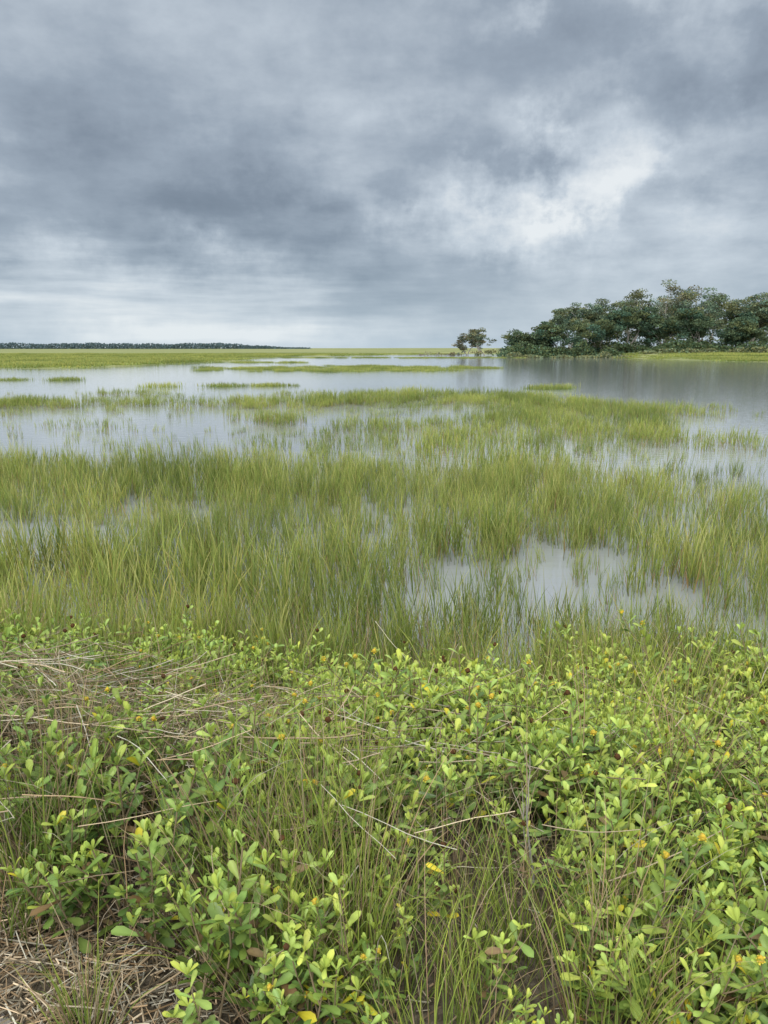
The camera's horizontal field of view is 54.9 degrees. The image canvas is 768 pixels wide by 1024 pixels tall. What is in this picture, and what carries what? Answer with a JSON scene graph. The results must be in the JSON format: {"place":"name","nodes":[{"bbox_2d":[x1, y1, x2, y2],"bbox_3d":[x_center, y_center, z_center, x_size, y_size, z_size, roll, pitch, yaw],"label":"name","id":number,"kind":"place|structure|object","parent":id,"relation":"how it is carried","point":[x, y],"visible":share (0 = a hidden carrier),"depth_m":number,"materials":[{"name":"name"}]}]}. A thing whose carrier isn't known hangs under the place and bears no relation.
{"place":"outdoors","nodes":[
{"label":"outdoors","id":0,"kind":"place"},
{"bbox_2d":[0,1013,13,1023],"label":"concrete path","id":1,"kind":"structure","parent":0,"point":[2,1019],"depth_m":1.80,"materials":[{"name":"grey concrete"}]},
{"bbox_2d":[0,356,578,390],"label":"marsh grass","id":2,"kind":"structure","parent":0,"point":[351,368],"depth_m":73.62,"materials":[{"name":"green plant"}]},
{"bbox_2d":[0,432,767,708],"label":"marsh grass","id":3,"kind":"structure","parent":0,"point":[226,476],"depth_m":7.35,"materials":[{"name":"green plant"}]},
{"bbox_2d":[0,354,767,720],"bbox_3d":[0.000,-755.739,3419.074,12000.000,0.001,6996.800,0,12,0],"label":"marsh water","id":4,"kind":"structure","parent":0,"point":[740,388],"depth_m":19.73,"materials":[{"name":"grey liquid"}]},
{"bbox_2d":[0,382,767,482],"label":"marsh grass","id":5,"kind":"structure","parent":0,"point":[574,405],"depth_m":20.61,"materials":[{"name":"green plant"}]},
{"bbox_2d":[0,348,767,1023],"bbox_3d":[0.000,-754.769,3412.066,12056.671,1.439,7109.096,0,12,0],"label":"ground","id":6,"kind":"structure","parent":0,"point":[534,980],"depth_m":2.07,"materials":[{"name":"green plant"}]},
{"bbox_2d":[0,342,309,348],"bbox_3d":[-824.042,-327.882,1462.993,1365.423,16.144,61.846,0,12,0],"label":"distant tree line","id":7,"kind":"object","parent":6,"relation":"on","point":[10,345],"visible":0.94,"depth_m":1455.70,"materials":[{"name":"green plant"}]},
{"bbox_2d":[0,605,767,1023],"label":"sea oxeye shrub","id":8,"kind":"object","parent":6,"relation":"on","point":[282,967],"visible":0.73,"depth_m":2.27,"materials":[{"name":"green plant"}]},
{"bbox_2d":[0,599,767,1023],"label":"dead reed litter","id":9,"kind":"object","parent":6,"relation":"on","point":[54,953],"visible":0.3,"depth_m":2.19,"materials":[{"name":"beige plant"}]},
{"bbox_2d":[0,350,767,367],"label":"marsh grass","id":10,"kind":"structure","parent":6,"relation":"on","point":[41,360],"depth_m":144.79,"materials":[{"name":"green plant"}]},
{"bbox_2d":[417,351,463,354],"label":"wax myrtle scrub","id":11,"kind":"object","parent":6,"relation":"on","point":[438,354],"visible":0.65,"depth_m":233.61,"materials":[{"name":"green plant"}]},
{"bbox_2d":[316,673,607,884],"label":"bare twigs","id":12,"kind":"object","parent":6,"relation":"on","point":[530,853],"visible":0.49,"depth_m":2.07,"materials":[{"name":"plant"}]},
{"bbox_2d":[449,333,485,354],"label":"live oak tree","id":13,"kind":"object","parent":6,"relation":"on","point":[462,341],"visible":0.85,"depth_m":228.53,"materials":[{"name":"green plant"}]},
{"bbox_2d":[465,327,502,354],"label":"live oak tree","id":14,"kind":"object","parent":6,"relation":"on","point":[475,336],"visible":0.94,"depth_m":224.71,"materials":[{"name":"green plant"}]},
{"bbox_2d":[496,329,541,356],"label":"live oak tree","id":15,"kind":"object","parent":6,"relation":"on","point":[523,338],"visible":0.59,"depth_m":186.04,"materials":[{"name":"green plant"}]},
{"bbox_2d":[526,321,577,355],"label":"live oak tree","id":16,"kind":"object","parent":6,"relation":"on","point":[549,334],"visible":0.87,"depth_m":181.08,"materials":[{"name":"green plant"}]},
{"bbox_2d":[548,307,594,351],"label":"live oak tree","id":17,"kind":"object","parent":6,"relation":"on","point":[559,318],"visible":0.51,"depth_m":195.07,"materials":[{"name":"green plant"}]},
{"bbox_2d":[554,302,607,349],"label":"live oak tree","id":18,"kind":"object","parent":6,"relation":"on","point":[594,313],"visible":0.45,"depth_m":204.22,"materials":[{"name":"green plant"}]},
{"bbox_2d":[567,319,632,355],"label":"live oak tree","id":19,"kind":"object","parent":6,"relation":"on","point":[603,329],"visible":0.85,"depth_m":178.32,"materials":[{"name":"green plant"}]},
{"bbox_2d":[595,298,641,344],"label":"live oak tree","id":20,"kind":"object","parent":6,"relation":"on","point":[614,305],"visible":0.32,"depth_m":210.73,"materials":[{"name":"green plant"}]},
{"bbox_2d":[599,288,653,346],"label":"live oak tree","id":21,"kind":"object","parent":6,"relation":"on","point":[638,295],"visible":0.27,"depth_m":197.26,"materials":[{"name":"green plant"}]},
{"bbox_2d":[492,338,767,357],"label":"shrub thicket","id":22,"kind":"object","parent":6,"relation":"on","point":[678,343],"visible":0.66,"depth_m":175.34,"materials":[{"name":"green plant"}]},
{"bbox_2d":[597,306,662,352],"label":"live oak tree","id":23,"kind":"object","parent":6,"relation":"on","point":[627,317],"visible":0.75,"depth_m":181.57,"materials":[{"name":"green plant"}]},
{"bbox_2d":[501,346,767,357],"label":"shrub thicket","id":24,"kind":"object","parent":6,"relation":"on","point":[760,349],"visible":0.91,"depth_m":168.48,"materials":[{"name":"green plant"}]},
{"bbox_2d":[629,316,697,352],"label":"live oak tree","id":25,"kind":"object","parent":6,"relation":"on","point":[669,327],"visible":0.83,"depth_m":179.99,"materials":[{"name":"green plant"}]},
{"bbox_2d":[634,295,697,345],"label":"live oak tree","id":26,"kind":"object","parent":6,"relation":"on","point":[668,308],"visible":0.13,"depth_m":213.65,"materials":[{"name":"green plant"}]},
{"bbox_2d":[637,279,701,345],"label":"live oak tree","id":27,"kind":"object","parent":6,"relation":"on","point":[678,300],"visible":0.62,"depth_m":196.71,"materials":[{"name":"green plant"}]},
{"bbox_2d":[662,287,730,344],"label":"live oak tree","id":28,"kind":"object","parent":6,"relation":"on","point":[711,306],"visible":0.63,"depth_m":195.72,"materials":[{"name":"green plant"}]},
{"bbox_2d":[674,308,729,347],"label":"live oak tree","id":29,"kind":"object","parent":6,"relation":"on","point":[697,323],"visible":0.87,"depth_m":179.72,"materials":[{"name":"green plant"}]},
{"bbox_2d":[710,296,760,342],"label":"live oak tree","id":30,"kind":"object","parent":6,"relation":"on","point":[728,312],"visible":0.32,"depth_m":205.13,"materials":[{"name":"green plant"}]},
{"bbox_2d":[714,312,767,351],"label":"live oak tree","id":31,"kind":"object","parent":6,"relation":"on","point":[745,329],"visible":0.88,"depth_m":178.49,"materials":[{"name":"green plant"}]},
{"bbox_2d":[717,292,767,346],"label":"live oak tree","id":32,"kind":"object","parent":6,"relation":"on","point":[758,309],"visible":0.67,"depth_m":187.81,"materials":[{"name":"green plant"}]},
{"bbox_2d":[747,292,767,346],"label":"live oak tree","id":33,"kind":"object","parent":6,"relation":"on","point":[760,300],"visible":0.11,"depth_m":199.61,"materials":[{"name":"green plant"}]},
{"bbox_2d":[0,0,767,347],"label":"sky","id":34,"kind":"structure","parent":0,"point":[278,173],"materials":[{"name":"grey"}]}
]}

